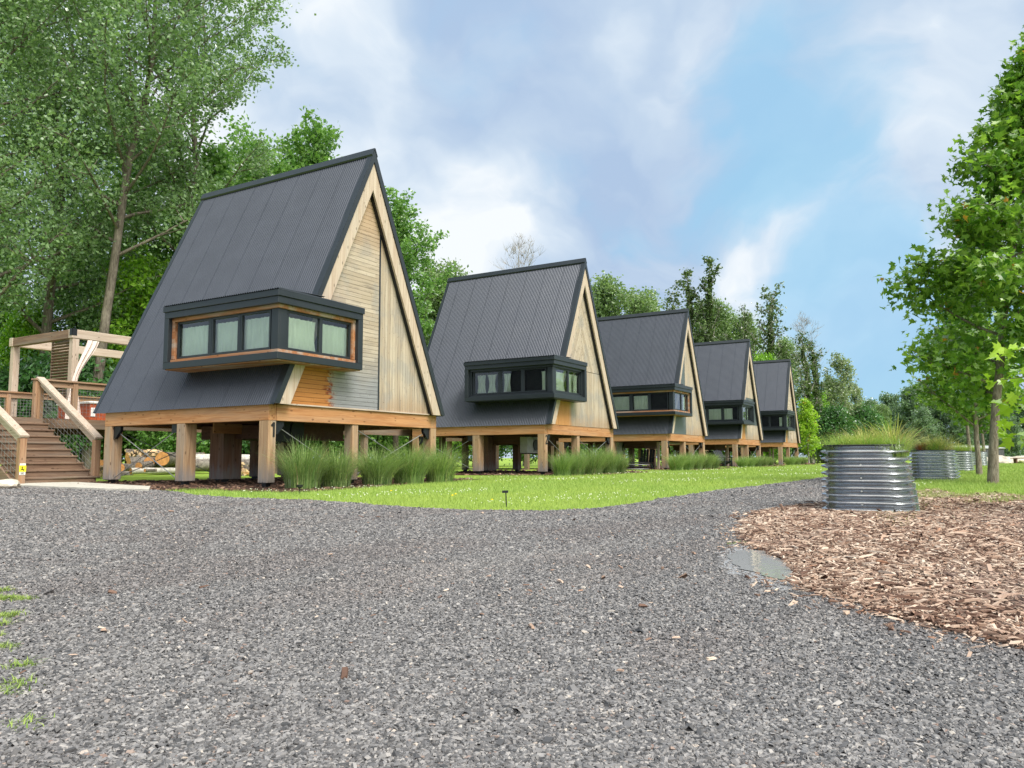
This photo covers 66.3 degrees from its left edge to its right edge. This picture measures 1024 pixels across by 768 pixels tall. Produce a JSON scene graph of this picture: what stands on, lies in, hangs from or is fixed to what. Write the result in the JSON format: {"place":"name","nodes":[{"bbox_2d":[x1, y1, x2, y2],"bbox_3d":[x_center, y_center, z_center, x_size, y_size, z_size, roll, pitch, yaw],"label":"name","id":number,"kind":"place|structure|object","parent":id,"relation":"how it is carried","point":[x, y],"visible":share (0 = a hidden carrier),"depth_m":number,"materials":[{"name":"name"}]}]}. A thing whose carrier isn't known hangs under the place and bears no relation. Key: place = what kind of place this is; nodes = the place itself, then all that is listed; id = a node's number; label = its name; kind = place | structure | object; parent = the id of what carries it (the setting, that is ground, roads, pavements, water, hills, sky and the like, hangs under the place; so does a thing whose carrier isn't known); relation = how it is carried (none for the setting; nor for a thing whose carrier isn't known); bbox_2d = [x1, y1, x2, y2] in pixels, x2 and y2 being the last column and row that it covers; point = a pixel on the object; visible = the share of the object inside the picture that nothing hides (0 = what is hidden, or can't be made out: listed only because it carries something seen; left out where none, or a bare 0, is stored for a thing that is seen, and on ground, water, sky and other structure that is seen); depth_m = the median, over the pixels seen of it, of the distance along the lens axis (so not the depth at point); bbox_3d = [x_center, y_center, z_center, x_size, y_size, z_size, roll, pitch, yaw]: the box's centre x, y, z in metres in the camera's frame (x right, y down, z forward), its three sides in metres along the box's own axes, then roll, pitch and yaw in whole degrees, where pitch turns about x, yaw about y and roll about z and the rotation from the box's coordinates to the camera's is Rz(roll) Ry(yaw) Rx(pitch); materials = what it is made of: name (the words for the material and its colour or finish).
{"place":"outdoors","nodes":[
{"label":"outdoors","id":0,"kind":"place"},
{"bbox_2d":[20,482,149,490],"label":"stone path","id":1,"kind":"structure","parent":0,"point":[89,486],"depth_m":16.08,"materials":[{"name":"beige stone"}]},
{"bbox_2d":[0,378,200,462],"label":"deck","id":2,"kind":"structure","parent":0,"point":[99,426],"depth_m":22.58,"materials":[{"name":"wood"}]},
{"bbox_2d":[8,328,130,416],"bbox_3d":[-13.692,-0.008,26.591,3.650,2.840,4.710,-3,-6,31],"label":"pergola","id":3,"kind":"object","parent":2,"relation":"on","point":[72,349],"visible":0.55,"depth_m":24.57,"materials":[{"name":"beige wood"}]},
{"bbox_2d":[65,340,98,418],"bbox_3d":[-13.014,-0.106,23.752,0.080,2.500,0.945,-3,-6,31],"label":"drape","id":4,"kind":"object","parent":3,"relation":"hanging from","point":[89,349],"visible":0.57,"depth_m":23.82,"materials":[{"name":"white fabric"}]},
{"bbox_2d":[56,401,105,419],"bbox_3d":[-13.456,0.995,25.728,1.880,0.680,2.000,-3,-6,31],"label":"hot tub","id":5,"kind":"object","parent":2,"relation":"on","point":[85,415],"visible":0.08,"depth_m":24.60,"materials":[{"name":"red wood"}]},
{"bbox_2d":[275,429,445,473],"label":"deck","id":6,"kind":"structure","parent":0,"point":[399,432],"depth_m":29.87,"materials":[{"name":"brown wood"}]},
{"bbox_2d":[446,438,570,469],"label":"deck","id":7,"kind":"structure","parent":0,"point":[526,458],"depth_m":40.39,"materials":[{"name":"brown wood"}]},
{"bbox_2d":[0,457,1020,524],"bbox_3d":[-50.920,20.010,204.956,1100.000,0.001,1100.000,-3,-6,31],"label":"ground","id":8,"kind":"structure","parent":0,"point":[205,474],"depth_m":14.99,"materials":[{"name":"green plant"}]},
{"bbox_2d":[0,246,30,356],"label":"broadleaf tree","id":9,"kind":"object","parent":8,"relation":"on","point":[3,305],"visible":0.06,"depth_m":42.44,"materials":[{"name":"green plant"}]},
{"bbox_2d":[0,363,48,416],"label":"shrub","id":10,"kind":"object","parent":8,"relation":"on","point":[5,371],"visible":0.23,"depth_m":35.74,"materials":[{"name":"green plant"}]},
{"bbox_2d":[0,349,56,464],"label":"shrub","id":11,"kind":"object","parent":8,"relation":"on","point":[29,361],"visible":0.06,"depth_m":36.39,"materials":[{"name":"green plant"}]},
{"bbox_2d":[0,305,66,370],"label":"broadleaf tree","id":12,"kind":"object","parent":8,"relation":"on","point":[8,333],"visible":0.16,"depth_m":39.72,"materials":[{"name":"green plant"}]},
{"bbox_2d":[0,377,102,483],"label":"staircase","id":13,"kind":"structure","parent":8,"relation":"on","point":[39,444],"depth_m":19.62,"materials":[{"name":"wood"}]},
{"bbox_2d":[0,3,122,464],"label":"cottonwood tree","id":14,"kind":"object","parent":8,"relation":"on","point":[32,135],"visible":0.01,"depth_m":50.52,"materials":[{"name":"green plant"}]},
{"bbox_2d":[6,199,119,362],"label":"broadleaf tree","id":15,"kind":"object","parent":8,"relation":"on","point":[74,317],"visible":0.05,"depth_m":43.27,"materials":[{"name":"green plant"}]},
{"bbox_2d":[18,342,117,460],"bbox_3d":[-19.831,0.985,36.327,5.800,6.154,5.379,-2,-6,17],"label":"shrub","id":16,"kind":"object","parent":8,"relation":"on","point":[86,374],"visible":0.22,"depth_m":35.54,"materials":[{"name":"green plant"}]},
{"bbox_2d":[0,0,137,333],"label":"cottonwood tree","id":17,"kind":"object","parent":8,"relation":"on","point":[7,43],"visible":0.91,"depth_m":34.13,"materials":[{"name":"green plant"}]},
{"bbox_2d":[0,0,211,358],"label":"cottonwood tree","id":18,"kind":"object","parent":8,"relation":"on","point":[47,320],"visible":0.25,"depth_m":38.91,"materials":[{"name":"green plant"}]},
{"bbox_2d":[34,73,192,358],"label":"broadleaf tree","id":19,"kind":"object","parent":8,"relation":"on","point":[153,250],"visible":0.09,"depth_m":46.37,"materials":[{"name":"green plant"}]},
{"bbox_2d":[91,241,170,446],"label":"broadleaf tree","id":20,"kind":"object","parent":8,"relation":"on","point":[138,265],"visible":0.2,"depth_m":40.14,"materials":[{"name":"green plant"}]},
{"bbox_2d":[0,0,315,468],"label":"cottonwood tree","id":21,"kind":"object","parent":8,"relation":"on","point":[168,33],"visible":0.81,"depth_m":36.08,"materials":[{"name":"green plant"}]},
{"bbox_2d":[134,431,196,451],"bbox_3d":[-15.702,2.137,37.166,3.674,4.244,4.320,-4,-7,37],"label":"shrub","id":22,"kind":"object","parent":8,"relation":"on","point":[148,436],"visible":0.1,"depth_m":36.41,"materials":[{"name":"green plant"}]},
{"bbox_2d":[147,431,209,453],"bbox_3d":[-14.754,1.820,37.180,5.000,4.912,4.252,1,-5,-10],"label":"shrub","id":23,"kind":"object","parent":8,"relation":"on","point":[203,446],"visible":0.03,"depth_m":36.26,"materials":[{"name":"green plant"}]},
{"bbox_2d":[88,0,298,269],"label":"cottonwood tree","id":24,"kind":"object","parent":8,"relation":"on","point":[256,169],"visible":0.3,"depth_m":42.49,"materials":[{"name":"green plant"}]},
{"bbox_2d":[156,135,248,257],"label":"broadleaf tree","id":25,"kind":"object","parent":8,"relation":"on","point":[218,156],"visible":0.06,"depth_m":44.70,"materials":[{"name":"green plant"}]},
{"bbox_2d":[175,109,282,222],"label":"broadleaf tree","id":26,"kind":"object","parent":8,"relation":"on","point":[239,148],"visible":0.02,"depth_m":51.45,"materials":[{"name":"green plant"}]},
{"bbox_2d":[93,148,444,487],"bbox_3d":[-5.947,-1.497,19.971,6.690,8.152,6.133,-3,-6,31],"label":"cabin","id":27,"kind":"object","parent":8,"relation":"on","point":[276,302],"visible":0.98,"depth_m":18.59,"materials":[{"name":"metal"}]},
{"bbox_2d":[163,287,364,372],"bbox_3d":[-5.581,-1.043,17.619,3.690,1.494,2.570,-3,-6,31],"label":"bay window","id":28,"kind":"structure","parent":27,"relation":"in","point":[267,327],"depth_m":16.76,"materials":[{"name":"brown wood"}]},
{"bbox_2d":[275,422,303,443],"bbox_3d":[-5.189,0.888,18.023,0.350,0.980,0.850,-3,-6,31],"label":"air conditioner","id":29,"kind":"object","parent":27,"relation":"attached to","point":[295,430],"visible":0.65,"depth_m":17.93,"materials":[{"name":"black metal"}]},
{"bbox_2d":[228,104,342,186],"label":"maple tree","id":30,"kind":"object","parent":8,"relation":"on","point":[319,137],"visible":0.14,"depth_m":42.64,"materials":[{"name":"green plant"}]},
{"bbox_2d":[117,478,476,491],"bbox_3d":[-5.729,2.438,19.432,9.252,0.001,9.322,-3,-6,31],"label":"planting bed","id":31,"kind":"object","parent":8,"relation":"on","point":[247,483],"visible":0.2,"depth_m":16.57,"materials":[{"name":"brown soil"}]},
{"bbox_2d":[258,435,349,488],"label":"ornamental grass","id":32,"kind":"object","parent":31,"relation":"on","point":[305,471],"depth_m":15.17,"materials":[{"name":"green plant"}]},
{"bbox_2d":[302,442,373,486],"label":"ornamental grass","id":33,"kind":"object","parent":31,"relation":"on","point":[339,475],"depth_m":15.98,"materials":[{"name":"green plant"}]},
{"bbox_2d":[343,441,425,484],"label":"ornamental grass","id":34,"kind":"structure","parent":31,"relation":"on","point":[375,471],"depth_m":17.07,"materials":[{"name":"green plant"}]},
{"bbox_2d":[358,437,447,483],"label":"ornamental grass","id":35,"kind":"object","parent":31,"relation":"on","point":[415,471],"depth_m":17.99,"materials":[{"name":"green plant"}]},
{"bbox_2d":[393,441,475,482],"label":"ornamental grass","id":36,"kind":"object","parent":31,"relation":"on","point":[437,472],"depth_m":19.05,"materials":[{"name":"green plant"}]},
{"bbox_2d":[299,435,373,460],"bbox_3d":[-9.437,1.821,39.536,5.443,5.346,4.629,0,-5,1],"label":"shrub","id":37,"kind":"object","parent":8,"relation":"on","point":[319,443],"visible":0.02,"depth_m":38.80,"materials":[{"name":"green plant"}]},
{"bbox_2d":[359,435,408,458],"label":"shrub","id":38,"kind":"object","parent":8,"relation":"on","point":[389,441],"visible":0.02,"depth_m":43.97,"materials":[{"name":"green plant"}]},
{"bbox_2d":[385,186,456,463],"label":"maple tree","id":39,"kind":"object","parent":8,"relation":"on","point":[404,229],"visible":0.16,"depth_m":40.31,"materials":[{"name":"green plant"}]},
{"bbox_2d":[414,257,472,458],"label":"broadleaf tree","id":40,"kind":"object","parent":8,"relation":"on","point":[436,302],"visible":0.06,"depth_m":45.65,"materials":[{"name":"green plant"}]},
{"bbox_2d":[84,463,820,491],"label":"bark mulch","id":41,"kind":"object","parent":8,"relation":"on","point":[280,479],"visible":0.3,"depth_m":19.18,"materials":[{"name":"brown wood"}]},
{"bbox_2d":[412,258,618,474],"bbox_3d":[0.134,-0.545,30.508,6.690,8.152,6.133,-3,-6,31],"label":"cabin","id":42,"kind":"object","parent":8,"relation":"on","point":[515,354],"visible":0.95,"depth_m":29.27,"materials":[{"name":"metal"}]},
{"bbox_2d":[464,354,587,402],"bbox_3d":[0.500,-0.091,28.155,3.690,1.494,2.570,-3,-6,31],"label":"bay window","id":43,"kind":"structure","parent":42,"relation":"in","point":[531,378],"depth_m":27.37,"materials":[{"name":"metal"}]},
{"bbox_2d":[520,434,537,453],"bbox_3d":[0.654,2.095,28.916,0.350,0.980,0.850,-3,-6,31],"label":"air conditioner","id":44,"kind":"object","parent":42,"relation":"attached to","point":[528,445],"visible":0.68,"depth_m":28.62,"materials":[{"name":"grey metal"}]},
{"bbox_2d":[494,233,546,465],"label":"bare tree","id":45,"kind":"object","parent":8,"relation":"on","point":[520,252],"visible":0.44,"depth_m":59.06,"materials":[{"name":"grey plant"}]},
{"bbox_2d":[541,449,577,475],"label":"ornamental grass","id":46,"kind":"object","parent":8,"relation":"on","point":[562,465],"depth_m":25.20,"materials":[{"name":"green plant"}]},
{"bbox_2d":[243,467,925,503],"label":"clover flowers","id":47,"kind":"object","parent":8,"relation":"on","point":[573,478],"visible":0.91,"depth_m":14.10,"materials":[{"name":"white plant"}]},
{"bbox_2d":[590,270,646,317],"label":"broadleaf tree","id":48,"kind":"object","parent":8,"relation":"on","point":[607,295],"visible":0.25,"depth_m":65.98,"materials":[{"name":"green plant"}]},
{"bbox_2d":[559,308,708,469],"bbox_3d":[6.226,0.398,40.404,6.690,8.152,6.131,-3,-6,31],"label":"cabin","id":49,"kind":"object","parent":8,"relation":"on","point":[652,367],"visible":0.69,"depth_m":38.94,"materials":[{"name":"metal"}]},
{"bbox_2d":[611,383,692,416],"bbox_3d":[6.593,0.852,38.052,3.690,1.494,2.570,-3,-6,31],"label":"bay window","id":50,"kind":"structure","parent":49,"relation":"in","point":[653,399],"depth_m":37.12,"materials":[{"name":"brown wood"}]},
{"bbox_2d":[622,286,664,314],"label":"broadleaf tree","id":51,"kind":"object","parent":8,"relation":"on","point":[644,298],"visible":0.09,"depth_m":67.54,"materials":[{"name":"green plant"}]},
{"bbox_2d":[658,282,686,462],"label":"vine covered tree","id":52,"kind":"object","parent":8,"relation":"on","point":[670,300],"visible":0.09,"depth_m":69.98,"materials":[{"name":"green plant"}]},
{"bbox_2d":[675,267,705,342],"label":"vine covered tree","id":53,"kind":"object","parent":8,"relation":"on","point":[687,289],"visible":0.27,"depth_m":73.86,"materials":[{"name":"green plant"}]},
{"bbox_2d":[646,339,763,465],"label":"cabin","id":54,"kind":"object","parent":8,"relation":"on","point":[729,390],"visible":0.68,"depth_m":48.75,"materials":[{"name":"metal"}]},
{"bbox_2d":[704,399,754,425],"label":"bay window","id":55,"kind":"structure","parent":54,"relation":"in","point":[718,412],"depth_m":46.90,"materials":[{"name":"metal"}]},
{"bbox_2d":[692,255,724,342],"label":"vine covered tree","id":56,"kind":"object","parent":8,"relation":"on","point":[707,333],"visible":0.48,"depth_m":72.81,"materials":[{"name":"green plant"}]},
{"bbox_2d":[685,295,743,341],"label":"broadleaf tree","id":57,"kind":"object","parent":8,"relation":"on","point":[726,317],"visible":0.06,"depth_m":80.00,"materials":[{"name":"green plant"}]},
{"bbox_2d":[720,305,761,360],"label":"vine covered tree","id":58,"kind":"object","parent":8,"relation":"on","point":[744,329],"visible":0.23,"depth_m":73.83,"materials":[{"name":"green plant"}]},
{"bbox_2d":[719,311,766,356],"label":"broadleaf tree","id":59,"kind":"object","parent":8,"relation":"on","point":[737,333],"visible":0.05,"depth_m":84.14,"materials":[{"name":"green plant"}]},
{"bbox_2d":[705,359,800,464],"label":"cabin","id":60,"kind":"object","parent":8,"relation":"on","point":[777,403],"visible":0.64,"depth_m":58.68,"materials":[{"name":"metal"}]},
{"bbox_2d":[760,410,794,430],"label":"bay window","id":61,"kind":"structure","parent":60,"relation":"in","point":[773,420],"depth_m":56.88,"materials":[{"name":"metal"}]},
{"bbox_2d":[748,281,791,457],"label":"vine covered tree","id":62,"kind":"object","parent":8,"relation":"on","point":[770,334],"visible":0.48,"depth_m":76.72,"materials":[{"name":"green plant"}]},
{"bbox_2d":[763,336,811,461],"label":"broadleaf tree","id":63,"kind":"object","parent":8,"relation":"on","point":[789,347],"visible":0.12,"depth_m":85.42,"materials":[{"name":"green plant"}]},
{"bbox_2d":[792,330,826,462],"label":"vine covered tree","id":64,"kind":"object","parent":8,"relation":"on","point":[806,383],"visible":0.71,"depth_m":72.64,"materials":[{"name":"green plant"}]},
{"bbox_2d":[790,311,829,387],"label":"bare tree","id":65,"kind":"object","parent":8,"relation":"on","point":[806,322],"visible":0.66,"depth_m":78.58,"materials":[{"name":"green plant"}]},
{"bbox_2d":[806,340,832,462],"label":"vine covered tree","id":66,"kind":"object","parent":8,"relation":"on","point":[817,392],"visible":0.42,"depth_m":74.19,"materials":[{"name":"green plant"}]},
{"bbox_2d":[806,402,858,461],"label":"broadleaf tree","id":67,"kind":"object","parent":8,"relation":"on","point":[832,419],"visible":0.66,"depth_m":71.14,"materials":[{"name":"green plant"}]},
{"bbox_2d":[821,350,864,434],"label":"pale tree","id":68,"kind":"object","parent":8,"relation":"on","point":[840,390],"visible":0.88,"depth_m":78.22,"materials":[{"name":"green plant"}]},
{"bbox_2d":[701,488,1023,656],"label":"wood chips","id":69,"kind":"object","parent":8,"relation":"on","point":[959,575],"visible":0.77,"depth_m":4.41,"materials":[{"name":"brown wood"}]},
{"bbox_2d":[820,444,919,511],"bbox_3d":[4.158,1.069,9.062,0.960,0.714,1.768,-3,-6,27],"label":"planter","id":70,"kind":"object","parent":69,"relation":"on","point":[869,477],"visible":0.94,"depth_m":8.32,"materials":[{"name":"silver metal"}]},
{"bbox_2d":[858,420,933,455],"bbox_3d":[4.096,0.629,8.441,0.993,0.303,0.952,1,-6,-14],"label":"planter grass","id":71,"kind":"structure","parent":70,"relation":"in","point":[894,440],"depth_m":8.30,"materials":[{"name":"green plant"}]},
{"bbox_2d":[749,508,1023,621],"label":"bark splinters","id":72,"kind":"object","parent":69,"relation":"on","point":[1010,609],"visible":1,"depth_m":4.52,"materials":[{"name":"brown wood"}]},
{"bbox_2d":[839,401,889,437],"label":"broadleaf tree","id":73,"kind":"object","parent":8,"relation":"on","point":[865,412],"visible":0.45,"depth_m":77.19,"materials":[{"name":"green plant"}]},
{"bbox_2d":[879,391,905,437],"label":"broadleaf tree","id":74,"kind":"object","parent":8,"relation":"on","point":[891,400],"visible":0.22,"depth_m":117.56,"materials":[{"name":"green plant"}]},
{"bbox_2d":[888,382,944,454],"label":"broadleaf tree","id":75,"kind":"object","parent":8,"relation":"on","point":[907,405],"visible":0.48,"depth_m":111.50,"materials":[{"name":"green plant"}]},
{"bbox_2d":[905,406,944,449],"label":"broadleaf tree","id":76,"kind":"object","parent":8,"relation":"on","point":[922,418],"visible":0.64,"depth_m":99.29,"materials":[{"name":"green plant"}]},
{"bbox_2d":[909,450,960,480],"bbox_3d":[10.716,2.061,19.824,1.072,0.764,2.068,-3,-6,31],"label":"planter","id":77,"kind":"object","parent":8,"relation":"on","point":[936,464],"visible":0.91,"depth_m":18.98,"materials":[{"name":"silver metal"}]},
{"bbox_2d":[875,25,1023,484],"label":"maple tree","id":78,"kind":"object","parent":8,"relation":"on","point":[979,232],"visible":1,"depth_m":16.96,"materials":[{"name":"green plant"}]},
{"bbox_2d":[932,396,973,445],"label":"broadleaf tree","id":79,"kind":"object","parent":8,"relation":"on","point":[944,429],"visible":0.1,"depth_m":115.33,"materials":[{"name":"green plant"}]},
{"bbox_2d":[945,419,973,445],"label":"broadleaf tree","id":80,"kind":"object","parent":8,"relation":"on","point":[957,430],"visible":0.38,"depth_m":99.31,"materials":[{"name":"green plant"}]},
{"bbox_2d":[901,243,1023,474],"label":"maple tree","id":81,"kind":"object","parent":8,"relation":"on","point":[939,396],"visible":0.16,"depth_m":24.24,"materials":[{"name":"green plant"}]},
{"bbox_2d":[955,451,973,471],"bbox_3d":[17.076,2.970,29.961,1.040,0.794,2.068,-3,-6,31],"label":"planter","id":82,"kind":"object","parent":8,"relation":"on","point":[965,460],"visible":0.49,"depth_m":29.02,"materials":[{"name":"silver metal"}]},
{"bbox_2d":[916,363,1021,463],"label":"maple tree","id":83,"kind":"object","parent":8,"relation":"on","point":[968,436],"visible":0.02,"depth_m":41.77,"materials":[{"name":"green plant"}]},
{"bbox_2d":[915,463,1023,514],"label":"meadow grass","id":84,"kind":"structure","parent":8,"relation":"on","point":[1011,476],"depth_m":15.59,"materials":[{"name":"green plant"}]},
{"bbox_2d":[983,342,1023,450],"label":"maple tree","id":85,"kind":"object","parent":8,"relation":"on","point":[1006,410],"visible":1,"depth_m":9.17,"materials":[{"name":"green plant"}]},
{"bbox_2d":[998,416,1023,456],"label":"broadleaf tree","id":86,"kind":"object","parent":8,"relation":"on","point":[1014,429],"visible":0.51,"depth_m":95.24,"materials":[{"name":"green plant"}]},
{"label":"planting bed","id":87,"kind":"structure","parent":8,"relation":"on","visible":0},
{"bbox_2d":[558,442,619,473],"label":"ornamental grass","id":88,"kind":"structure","parent":87,"relation":"on","point":[595,464],"depth_m":27.01,"materials":[{"name":"green plant"}]},
{"bbox_2d":[568,450,614,474],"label":"ornamental grass","id":89,"kind":"object","parent":87,"relation":"on","point":[579,466],"depth_m":26.02,"materials":[{"name":"green plant"}]},
{"bbox_2d":[591,446,629,472],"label":"ornamental grass","id":90,"kind":"object","parent":87,"relation":"on","point":[612,467],"depth_m":28.13,"materials":[{"name":"green plant"}]},
{"label":"planting bed","id":91,"kind":"structure","parent":8,"relation":"on","visible":0},
{"bbox_2d":[796,397,822,462],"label":"young tree","id":92,"kind":"object","parent":91,"relation":"on","point":[807,424],"visible":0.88,"depth_m":61.81,"materials":[{"name":"green plant"}]},
{"bbox_2d":[0,467,1023,767],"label":"gravel road","id":93,"kind":"structure","parent":0,"point":[428,605],"depth_m":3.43,"materials":[{"name":"grey gravel"}]},
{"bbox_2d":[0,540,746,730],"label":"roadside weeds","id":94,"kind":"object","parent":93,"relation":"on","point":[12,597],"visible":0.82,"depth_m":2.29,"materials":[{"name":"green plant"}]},
{"bbox_2d":[0,499,1008,758],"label":"drive debris","id":95,"kind":"object","parent":93,"relation":"on","point":[346,669],"visible":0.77,"depth_m":3.26,"materials":[{"name":"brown wood"}]},
{"bbox_2d":[714,545,799,590],"bbox_3d":[1.363,1.006,4.399,0.436,0.001,1.863,-1,-5,9],"label":"damp silt","id":96,"kind":"object","parent":93,"relation":"on","point":[751,572],"visible":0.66,"depth_m":4.04,"materials":[{"name":"grey soil"}]},
{"bbox_2d":[726,550,792,579],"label":"puddle","id":97,"kind":"object","parent":93,"relation":"on","point":[752,560],"visible":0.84,"depth_m":4.35,"materials":[{"name":"grey liquid"}]},
{"bbox_2d":[0,0,1023,458],"label":"sky","id":98,"kind":"structure","parent":0,"point":[802,144],"materials":[{"name":"blue"}]},
{"bbox_2d":[659,452,693,470],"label":"ornamental grass","id":99,"kind":"object","parent":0,"point":[674,463],"depth_m":34.30,"materials":[{"name":"green plant"}]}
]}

